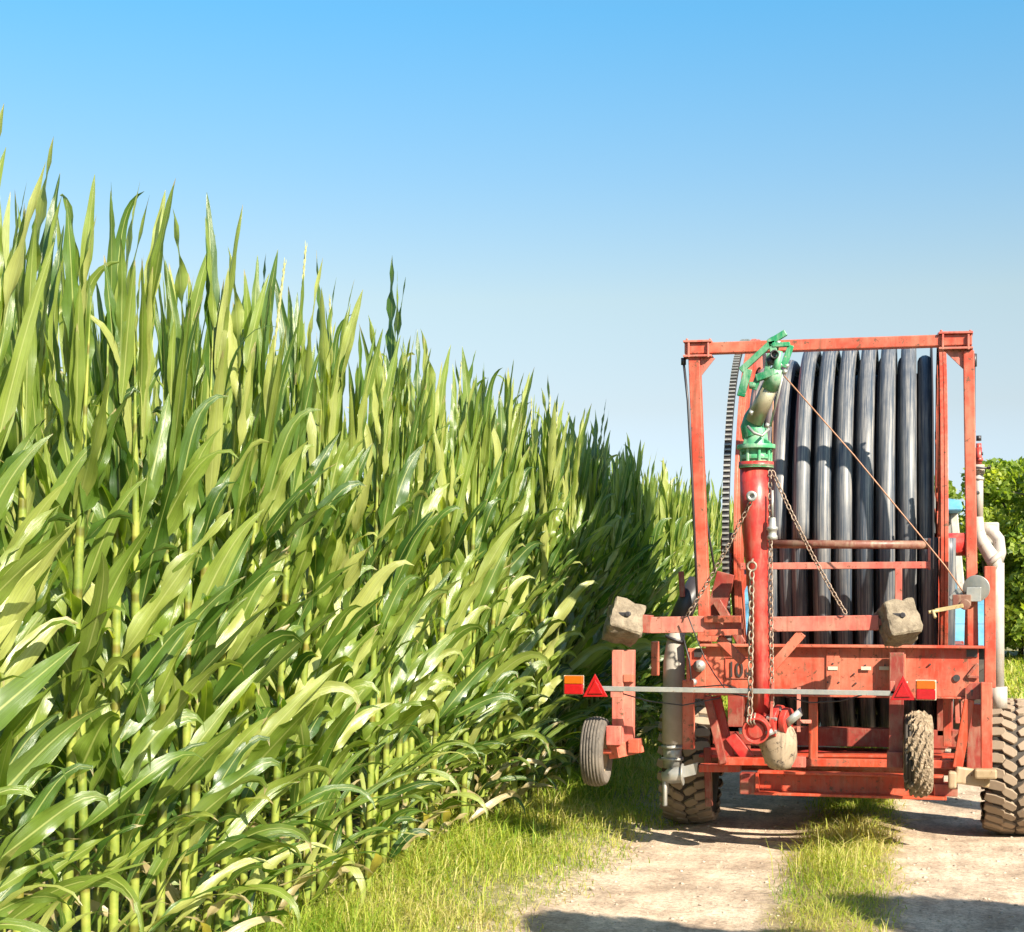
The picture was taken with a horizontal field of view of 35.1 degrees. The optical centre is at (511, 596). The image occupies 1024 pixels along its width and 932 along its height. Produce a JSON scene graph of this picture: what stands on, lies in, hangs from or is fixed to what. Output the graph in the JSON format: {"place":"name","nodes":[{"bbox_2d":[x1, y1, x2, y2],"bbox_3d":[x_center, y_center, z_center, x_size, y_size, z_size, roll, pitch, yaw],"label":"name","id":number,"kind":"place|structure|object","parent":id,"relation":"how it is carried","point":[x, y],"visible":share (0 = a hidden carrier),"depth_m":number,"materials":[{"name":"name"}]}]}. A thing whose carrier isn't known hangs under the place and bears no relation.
{"place":"outdoors","nodes":[
{"label":"outdoors","id":0,"kind":"place"},
{"bbox_2d":[0,183,732,917],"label":"maize field","id":1,"kind":"structure","parent":0,"point":[156,401],"depth_m":8.05,"materials":[{"name":"green plant"}]},
{"bbox_2d":[0,643,1023,931],"bbox_3d":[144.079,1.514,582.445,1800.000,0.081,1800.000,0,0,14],"label":"ground","id":2,"kind":"structure","parent":0,"point":[520,893],"depth_m":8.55,"materials":[{"name":"green plant"}]},
{"bbox_2d":[0,104,76,891],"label":"maize plant","id":3,"kind":"object","parent":2,"relation":"on","point":[11,476],"visible":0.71,"depth_m":4.80,"materials":[{"name":"green plant"}]},
{"bbox_2d":[0,413,82,931],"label":"maize plant","id":4,"kind":"object","parent":2,"relation":"on","point":[17,695],"visible":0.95,"depth_m":4.63,"materials":[{"name":"green plant"}]},
{"bbox_2d":[0,148,90,880],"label":"maize plant","id":5,"kind":"object","parent":2,"relation":"on","point":[10,824],"visible":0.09,"depth_m":5.68,"materials":[{"name":"green plant"}]},
{"bbox_2d":[0,162,112,922],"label":"maize plant","id":6,"kind":"object","parent":2,"relation":"on","point":[29,765],"visible":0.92,"depth_m":4.78,"materials":[{"name":"green plant"}]},
{"bbox_2d":[0,174,130,931],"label":"maize plant","id":7,"kind":"object","parent":2,"relation":"on","point":[50,231],"visible":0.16,"depth_m":6.10,"materials":[{"name":"green plant"}]},
{"bbox_2d":[0,420,134,930],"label":"maize plant","id":8,"kind":"object","parent":2,"relation":"on","point":[44,822],"visible":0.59,"depth_m":5.11,"materials":[{"name":"green plant"}]},
{"bbox_2d":[9,226,129,923],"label":"maize plant","id":9,"kind":"object","parent":2,"relation":"on","point":[38,414],"visible":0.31,"depth_m":6.02,"materials":[{"name":"green plant"}]},
{"bbox_2d":[0,136,145,931],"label":"maize plant","id":10,"kind":"object","parent":2,"relation":"on","point":[21,428],"visible":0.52,"depth_m":5.27,"materials":[{"name":"green plant"}]},
{"bbox_2d":[0,358,149,931],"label":"maize plant","id":11,"kind":"object","parent":2,"relation":"on","point":[9,754],"visible":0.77,"depth_m":4.88,"materials":[{"name":"green plant"}]},
{"bbox_2d":[1,203,153,926],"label":"maize plant","id":12,"kind":"object","parent":2,"relation":"on","point":[59,464],"visible":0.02,"depth_m":6.24,"materials":[{"name":"green plant"}]},
{"bbox_2d":[0,262,192,931],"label":"maize plant","id":13,"kind":"object","parent":2,"relation":"on","point":[103,539],"visible":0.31,"depth_m":5.53,"materials":[{"name":"green plant"}]},
{"bbox_2d":[38,218,156,924],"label":"maize plant","id":14,"kind":"object","parent":2,"relation":"on","point":[96,274],"visible":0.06,"depth_m":6.35,"materials":[{"name":"green plant"}]},
{"bbox_2d":[7,175,205,931],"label":"maize plant","id":15,"kind":"object","parent":2,"relation":"on","point":[77,305],"visible":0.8,"depth_m":5.31,"materials":[{"name":"green plant"}]},
{"bbox_2d":[23,183,243,931],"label":"maize plant","id":16,"kind":"object","parent":2,"relation":"on","point":[148,742],"visible":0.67,"depth_m":5.66,"materials":[{"name":"green plant"}]},
{"bbox_2d":[50,188,216,931],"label":"maize plant","id":17,"kind":"object","parent":2,"relation":"on","point":[113,254],"visible":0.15,"depth_m":6.64,"materials":[{"name":"green plant"}]},
{"bbox_2d":[50,311,222,931],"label":"maize plant","id":18,"kind":"object","parent":2,"relation":"on","point":[96,380],"visible":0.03,"depth_m":6.76,"materials":[{"name":"green plant"}]},
{"bbox_2d":[24,178,257,931],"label":"maize plant","id":19,"kind":"object","parent":2,"relation":"on","point":[169,516],"visible":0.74,"depth_m":5.71,"materials":[{"name":"green plant"}]},
{"bbox_2d":[75,256,221,921],"bbox_3d":[-1.683,0.030,7.049,0.808,3.015,0.757,0,0,-17],"label":"maize plant","id":20,"kind":"object","parent":2,"relation":"on","point":[179,674],"visible":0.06,"depth_m":6.95,"materials":[{"name":"green plant"}]},
{"bbox_2d":[102,207,228,929],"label":"maize plant","id":21,"kind":"object","parent":2,"relation":"on","point":[181,282],"visible":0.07,"depth_m":6.96,"materials":[{"name":"green plant"}]},
{"bbox_2d":[120,273,255,925],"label":"maize plant","id":22,"kind":"object","parent":2,"relation":"on","point":[200,856],"visible":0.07,"depth_m":7.29,"materials":[{"name":"green plant"}]},
{"bbox_2d":[90,256,302,931],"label":"maize plant","id":23,"kind":"object","parent":2,"relation":"on","point":[185,452],"visible":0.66,"depth_m":5.99,"materials":[{"name":"green plant"}]},
{"bbox_2d":[92,260,311,931],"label":"maize plant","id":24,"kind":"object","parent":2,"relation":"on","point":[223,569],"visible":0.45,"depth_m":6.21,"materials":[{"name":"green plant"}]},
{"bbox_2d":[126,273,284,877],"bbox_3d":[-1.479,0.037,7.545,0.911,3.025,0.750,0,0,-13],"label":"maize plant","id":25,"kind":"object","parent":2,"relation":"on","point":[203,394],"visible":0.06,"depth_m":7.47,"materials":[{"name":"green plant"}]},
{"bbox_2d":[120,195,303,931],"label":"maize plant","id":26,"kind":"object","parent":2,"relation":"on","point":[233,677],"visible":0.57,"depth_m":6.31,"materials":[{"name":"green plant"}]},
{"bbox_2d":[158,303,291,875],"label":"maize plant","id":27,"kind":"object","parent":2,"relation":"on","point":[228,400],"visible":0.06,"depth_m":7.75,"materials":[{"name":"green plant"}]},
{"bbox_2d":[140,248,310,931],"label":"maize plant","id":28,"kind":"object","parent":2,"relation":"on","point":[242,411],"visible":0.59,"depth_m":6.49,"materials":[{"name":"green plant"}]},
{"bbox_2d":[120,250,360,921],"bbox_3d":[-1.138,0.061,6.749,0.916,2.981,0.785,0,0,-39],"label":"maize plant","id":29,"kind":"object","parent":2,"relation":"on","point":[233,907],"visible":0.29,"depth_m":6.72,"materials":[{"name":"green plant"}]},
{"bbox_2d":[167,340,342,931],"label":"maize plant","id":30,"kind":"object","parent":2,"relation":"on","point":[245,909],"visible":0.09,"depth_m":6.94,"materials":[{"name":"green plant"}]},
{"bbox_2d":[154,258,358,931],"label":"maize plant","id":31,"kind":"object","parent":2,"relation":"on","point":[275,471],"visible":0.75,"depth_m":6.57,"materials":[{"name":"green plant"}]},
{"bbox_2d":[215,303,313,901],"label":"maize plant","id":32,"kind":"object","parent":2,"relation":"on","point":[272,544],"visible":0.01,"depth_m":7.88,"materials":[{"name":"green plant"}]},
{"bbox_2d":[257,388,301,858],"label":"maize plant","id":33,"kind":"object","parent":2,"relation":"on","point":[285,419],"visible":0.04,"depth_m":8.50,"materials":[{"name":"green plant"}]},
{"bbox_2d":[192,244,375,931],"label":"maize plant","id":34,"kind":"object","parent":2,"relation":"on","point":[296,565],"visible":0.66,"depth_m":7.08,"materials":[{"name":"green plant"}]},
{"bbox_2d":[216,250,412,907],"bbox_3d":[-0.847,-0.064,7.745,1.092,3.217,0.716,0,0,-40],"label":"maize plant","id":35,"kind":"object","parent":2,"relation":"on","point":[343,459],"visible":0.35,"depth_m":7.80,"materials":[{"name":"green plant"}]},
{"bbox_2d":[209,259,422,921],"bbox_3d":[-0.979,-0.007,7.331,0.693,3.109,0.984,0,0,39],"label":"maize plant","id":36,"kind":"object","parent":2,"relation":"on","point":[350,651],"visible":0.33,"depth_m":7.39,"materials":[{"name":"green plant"}]},
{"bbox_2d":[266,314,372,910],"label":"maize plant","id":37,"kind":"object","parent":2,"relation":"on","point":[337,556],"visible":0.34,"depth_m":7.59,"materials":[{"name":"green plant"}]},
{"bbox_2d":[248,282,396,929],"bbox_3d":[-0.951,0.071,7.212,0.868,2.954,0.630,0,0,8],"label":"maize plant","id":38,"kind":"object","parent":2,"relation":"on","point":[323,548],"visible":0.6,"depth_m":7.24,"materials":[{"name":"green plant"}]},
{"bbox_2d":[251,328,422,899],"bbox_3d":[-0.864,0.107,7.900,0.908,2.872,0.884,4,0,7],"label":"maize plant","id":39,"kind":"object","parent":2,"relation":"on","point":[363,388],"visible":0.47,"depth_m":7.92,"materials":[{"name":"green plant"}]},
{"bbox_2d":[281,296,427,894],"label":"maize plant","id":40,"kind":"object","parent":2,"relation":"on","point":[370,731],"visible":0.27,"depth_m":8.08,"materials":[{"name":"green plant"}]},
{"bbox_2d":[347,347,394,840],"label":"maize plant","id":41,"kind":"object","parent":2,"relation":"on","point":[369,435],"visible":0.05,"depth_m":9.84,"materials":[{"name":"green plant"}]},
{"bbox_2d":[293,259,449,881],"bbox_3d":[-0.719,-0.142,8.381,0.857,3.369,0.896,0,0,-10],"label":"maize plant","id":42,"kind":"object","parent":2,"relation":"on","point":[411,713],"visible":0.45,"depth_m":8.52,"materials":[{"name":"green plant"}]},
{"bbox_2d":[297,336,455,877],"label":"maize plant","id":43,"kind":"object","parent":2,"relation":"on","point":[395,681],"visible":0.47,"depth_m":8.53,"materials":[{"name":"green plant"}]},
{"bbox_2d":[337,315,443,891],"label":"maize plant","id":44,"kind":"object","parent":2,"relation":"on","point":[383,487],"visible":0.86,"depth_m":8.16,"materials":[{"name":"green plant"}]},
{"bbox_2d":[350,330,468,862],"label":"maize plant","id":45,"kind":"object","parent":2,"relation":"on","point":[419,511],"visible":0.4,"depth_m":8.94,"materials":[{"name":"green plant"}]},
{"bbox_2d":[351,330,469,866],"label":"maize plant","id":46,"kind":"object","parent":2,"relation":"on","point":[436,650],"visible":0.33,"depth_m":8.71,"materials":[{"name":"green plant"}]},
{"bbox_2d":[359,342,487,852],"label":"maize plant","id":47,"kind":"object","parent":2,"relation":"on","point":[441,697],"visible":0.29,"depth_m":9.31,"materials":[{"name":"green plant"}]},
{"bbox_2d":[355,352,493,859],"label":"maize plant","id":48,"kind":"object","parent":2,"relation":"on","point":[433,690],"visible":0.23,"depth_m":9.13,"materials":[{"name":"green plant"}]},
{"bbox_2d":[400,346,484,848],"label":"maize plant","id":49,"kind":"object","parent":2,"relation":"on","point":[461,760],"visible":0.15,"depth_m":9.59,"materials":[{"name":"green plant"}]},
{"bbox_2d":[367,340,522,824],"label":"maize plant","id":50,"kind":"object","parent":2,"relation":"on","point":[476,704],"visible":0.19,"depth_m":9.76,"materials":[{"name":"green plant"}]},
{"bbox_2d":[409,374,507,849],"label":"maize plant","id":51,"kind":"object","parent":2,"relation":"on","point":[470,683],"visible":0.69,"depth_m":9.40,"materials":[{"name":"green plant"}]},
{"bbox_2d":[414,328,506,836],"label":"maize plant","id":52,"kind":"object","parent":2,"relation":"on","point":[461,533],"visible":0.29,"depth_m":9.81,"materials":[{"name":"green plant"}]},
{"bbox_2d":[420,347,548,830],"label":"maize plant","id":53,"kind":"object","parent":2,"relation":"on","point":[475,537],"visible":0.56,"depth_m":10.00,"materials":[{"name":"green plant"}]},
{"bbox_2d":[444,368,541,826],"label":"maize plant","id":54,"kind":"object","parent":2,"relation":"on","point":[484,458],"visible":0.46,"depth_m":10.21,"materials":[{"name":"green plant"}]},
{"bbox_2d":[448,361,538,820],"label":"maize plant","id":55,"kind":"object","parent":2,"relation":"on","point":[515,584],"visible":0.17,"depth_m":10.60,"materials":[{"name":"green plant"}]},
{"bbox_2d":[445,360,543,822],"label":"maize plant","id":56,"kind":"object","parent":2,"relation":"on","point":[519,556],"visible":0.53,"depth_m":10.46,"materials":[{"name":"green plant"}]},
{"bbox_2d":[446,376,549,826],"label":"maize plant","id":57,"kind":"object","parent":2,"relation":"on","point":[512,663],"visible":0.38,"depth_m":10.25,"materials":[{"name":"green plant"}]},
{"bbox_2d":[461,396,550,815],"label":"maize plant","id":58,"kind":"object","parent":2,"relation":"on","point":[520,589],"visible":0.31,"depth_m":10.79,"materials":[{"name":"green plant"}]},
{"bbox_2d":[448,378,567,812],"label":"maize plant","id":59,"kind":"object","parent":2,"relation":"on","point":[535,666],"visible":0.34,"depth_m":11.14,"materials":[{"name":"green plant"}]},
{"bbox_2d":[458,389,561,809],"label":"maize plant","id":60,"kind":"object","parent":2,"relation":"on","point":[528,644],"visible":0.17,"depth_m":10.98,"materials":[{"name":"green plant"}]},
{"bbox_2d":[497,369,564,787],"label":"maize plant","id":61,"kind":"object","parent":2,"relation":"on","point":[521,475],"visible":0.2,"depth_m":11.35,"materials":[{"name":"green plant"}]},
{"bbox_2d":[491,369,572,800],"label":"maize plant","id":62,"kind":"object","parent":2,"relation":"on","point":[540,600],"visible":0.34,"depth_m":11.44,"materials":[{"name":"green plant"}]},
{"bbox_2d":[489,388,584,798],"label":"maize plant","id":63,"kind":"object","parent":2,"relation":"on","point":[562,636],"visible":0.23,"depth_m":11.92,"materials":[{"name":"green plant"}]},
{"bbox_2d":[489,423,587,799],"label":"maize plant","id":64,"kind":"object","parent":2,"relation":"on","point":[544,476],"visible":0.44,"depth_m":11.75,"materials":[{"name":"green plant"}]},
{"bbox_2d":[503,408,578,783],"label":"maize plant","id":65,"kind":"object","parent":2,"relation":"on","point":[532,458],"visible":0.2,"depth_m":12.13,"materials":[{"name":"green plant"}]},
{"bbox_2d":[488,380,597,802],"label":"maize plant","id":66,"kind":"object","parent":2,"relation":"on","point":[564,608],"visible":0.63,"depth_m":11.64,"materials":[{"name":"green plant"}]},
{"bbox_2d":[521,394,574,783],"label":"maize plant","id":67,"kind":"object","parent":2,"relation":"on","point":[558,692],"visible":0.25,"depth_m":12.40,"materials":[{"name":"green plant"}]},
{"bbox_2d":[519,396,588,789],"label":"maize plant","id":68,"kind":"object","parent":2,"relation":"on","point":[545,704],"visible":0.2,"depth_m":12.18,"materials":[{"name":"green plant"}]},
{"bbox_2d":[524,388,600,776],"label":"maize plant","id":69,"kind":"object","parent":2,"relation":"on","point":[566,547],"visible":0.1,"depth_m":12.69,"materials":[{"name":"green plant"}]},
{"bbox_2d":[512,405,614,779],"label":"maize plant","id":70,"kind":"object","parent":2,"relation":"on","point":[584,655],"visible":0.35,"depth_m":12.53,"materials":[{"name":"green plant"}]},
{"bbox_2d":[527,417,611,766],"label":"maize plant","id":71,"kind":"object","parent":2,"relation":"on","point":[566,474],"visible":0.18,"depth_m":13.09,"materials":[{"name":"green plant"}]},
{"bbox_2d":[515,429,625,773],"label":"maize plant","id":72,"kind":"object","parent":2,"relation":"on","point":[584,465],"visible":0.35,"depth_m":13.32,"materials":[{"name":"green plant"}]},
{"bbox_2d":[526,454,619,773],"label":"maize plant","id":73,"kind":"object","parent":2,"relation":"on","point":[577,748],"visible":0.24,"depth_m":13.40,"materials":[{"name":"green plant"}]},
{"bbox_2d":[550,404,619,774],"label":"maize plant","id":74,"kind":"object","parent":2,"relation":"on","point":[589,604],"visible":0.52,"depth_m":12.87,"materials":[{"name":"green plant"}]},
{"bbox_2d":[574,417,627,725],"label":"maize plant","id":75,"kind":"object","parent":2,"relation":"on","point":[594,451],"visible":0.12,"depth_m":13.84,"materials":[{"name":"green plant"}]},
{"bbox_2d":[560,440,642,719],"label":"maize plant","id":76,"kind":"object","parent":2,"relation":"on","point":[609,577],"visible":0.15,"depth_m":14.07,"materials":[{"name":"green plant"}]},
{"bbox_2d":[558,429,645,770],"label":"maize plant","id":77,"kind":"object","parent":2,"relation":"on","point":[599,522],"visible":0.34,"depth_m":13.47,"materials":[{"name":"green plant"}]},
{"bbox_2d":[557,451,656,733],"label":"maize plant","id":78,"kind":"object","parent":2,"relation":"on","point":[620,486],"visible":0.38,"depth_m":14.44,"materials":[{"name":"green plant"}]},
{"bbox_2d":[571,402,646,754],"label":"maize plant","id":79,"kind":"object","parent":2,"relation":"on","point":[614,554],"visible":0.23,"depth_m":14.15,"materials":[{"name":"green plant"}]},
{"bbox_2d":[571,443,650,728],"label":"maize plant","id":80,"kind":"object","parent":2,"relation":"on","point":[625,563],"visible":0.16,"depth_m":14.30,"materials":[{"name":"green plant"}]},
{"bbox_2d":[587,464,661,734],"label":"maize plant","id":81,"kind":"object","parent":2,"relation":"on","point":[621,552],"visible":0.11,"depth_m":14.94,"materials":[{"name":"green plant"}]},
{"bbox_2d":[608,449,648,726],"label":"maize plant","id":82,"kind":"object","parent":2,"relation":"on","point":[632,583],"visible":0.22,"depth_m":15.22,"materials":[{"name":"green plant"}]},
{"bbox_2d":[619,450,661,730],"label":"maize plant","id":83,"kind":"object","parent":2,"relation":"on","point":[627,502],"visible":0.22,"depth_m":15.21,"materials":[{"name":"green plant"}]},
{"bbox_2d":[625,442,664,737],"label":"maize plant","id":84,"kind":"object","parent":2,"relation":"on","point":[649,573],"visible":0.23,"depth_m":15.85,"materials":[{"name":"green plant"}]},
{"bbox_2d":[625,440,665,737],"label":"maize plant","id":85,"kind":"object","parent":2,"relation":"on","point":[647,595],"visible":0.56,"depth_m":15.55,"materials":[{"name":"green plant"}]},
{"bbox_2d":[627,435,669,706],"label":"maize plant","id":86,"kind":"object","parent":2,"relation":"on","point":[645,561],"visible":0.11,"depth_m":16.20,"materials":[{"name":"green plant"}]},
{"bbox_2d":[628,457,682,737],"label":"maize plant","id":87,"kind":"object","parent":2,"relation":"on","point":[645,514],"visible":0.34,"depth_m":16.60,"materials":[{"name":"green plant"}]},
{"bbox_2d":[629,456,682,730],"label":"maize plant","id":88,"kind":"object","parent":2,"relation":"on","point":[652,494],"visible":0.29,"depth_m":16.70,"materials":[{"name":"green plant"}]},
{"bbox_2d":[643,469,688,735],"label":"maize plant","id":89,"kind":"object","parent":2,"relation":"on","point":[654,552],"visible":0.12,"depth_m":17.18,"materials":[{"name":"green plant"}]},
{"bbox_2d":[657,467,697,708],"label":"maize plant","id":90,"kind":"object","parent":2,"relation":"on","point":[668,527],"visible":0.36,"depth_m":17.72,"materials":[{"name":"green plant"}]},
{"bbox_2d":[658,459,697,695],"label":"maize plant","id":91,"kind":"object","parent":2,"relation":"on","point":[665,488],"visible":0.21,"depth_m":17.98,"materials":[{"name":"green plant"}]},
{"bbox_2d":[664,473,714,665],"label":"maize plant","id":92,"kind":"object","parent":2,"relation":"on","point":[681,534],"visible":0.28,"depth_m":18.28,"materials":[{"name":"green plant"}]},
{"bbox_2d":[959,457,1023,643],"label":"broadleaf tree","id":93,"kind":"object","parent":2,"relation":"on","point":[1003,479],"visible":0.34,"depth_m":38.27,"materials":[{"name":"green plant"}]},
{"bbox_2d":[981,483,1023,657],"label":"broadleaf tree","id":94,"kind":"object","parent":2,"relation":"on","point":[1015,580],"visible":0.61,"depth_m":37.39,"materials":[{"name":"green plant"}]},
{"bbox_2d":[0,0,1023,523],"label":"sky","id":95,"kind":"structure","parent":0,"point":[575,193],"materials":[{"name":"blue"}]},
{"bbox_2d":[428,722,1023,931],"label":"dirt track","id":96,"kind":"structure","parent":0,"point":[949,892],"depth_m":8.80,"materials":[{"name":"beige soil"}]},
{"bbox_2d":[651,330,1023,834],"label":"hose reel irrigator","id":97,"kind":"object","parent":96,"relation":"on","point":[850,433],"visible":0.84,"depth_m":10.29,"materials":[{"name":"orange paint"}]},
{"bbox_2d":[579,330,933,797],"bbox_3d":[1.413,-0.186,9.447,2.018,2.657,0.519,0,0,14],"label":"sprinkler cart","id":98,"kind":"object","parent":97,"relation":"attached to","point":[767,727],"visible":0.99,"depth_m":9.34,"materials":[{"name":"red paint"}]},
{"bbox_2d":[602,596,645,646],"bbox_3d":[0.672,0.148,9.690,0.269,0.306,0.272,0,0,-8],"label":"concrete weight","id":99,"kind":"object","parent":98,"relation":"attached to","point":[623,623],"visible":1,"depth_m":9.62,"materials":[{"name":"beige concrete"}]},
{"bbox_2d":[564,616,935,716],"bbox_3d":[1.357,0.398,9.374,2.118,0.577,0.297,0,0,14],"label":"trailer light board","id":100,"kind":"object","parent":98,"relation":"attached to","point":[574,685],"visible":1,"depth_m":9.30,"materials":[{"name":"metal"}]},
{"bbox_2d":[874,598,922,646],"bbox_3d":[2.204,0.144,9.232,0.207,0.283,0.259,0,0,-11],"label":"concrete weight","id":101,"kind":"object","parent":98,"relation":"attached to","point":[902,624],"visible":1,"depth_m":9.16,"materials":[{"name":"beige concrete"}]},
{"bbox_2d":[745,498,998,760],"bbox_3d":[3.723,0.312,16.735,2.330,2.465,4.721,0,0,14],"label":"tractor","id":102,"kind":"object","parent":96,"relation":"on","point":[955,507],"visible":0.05,"depth_m":14.49,"materials":[{"name":"blue paint"}]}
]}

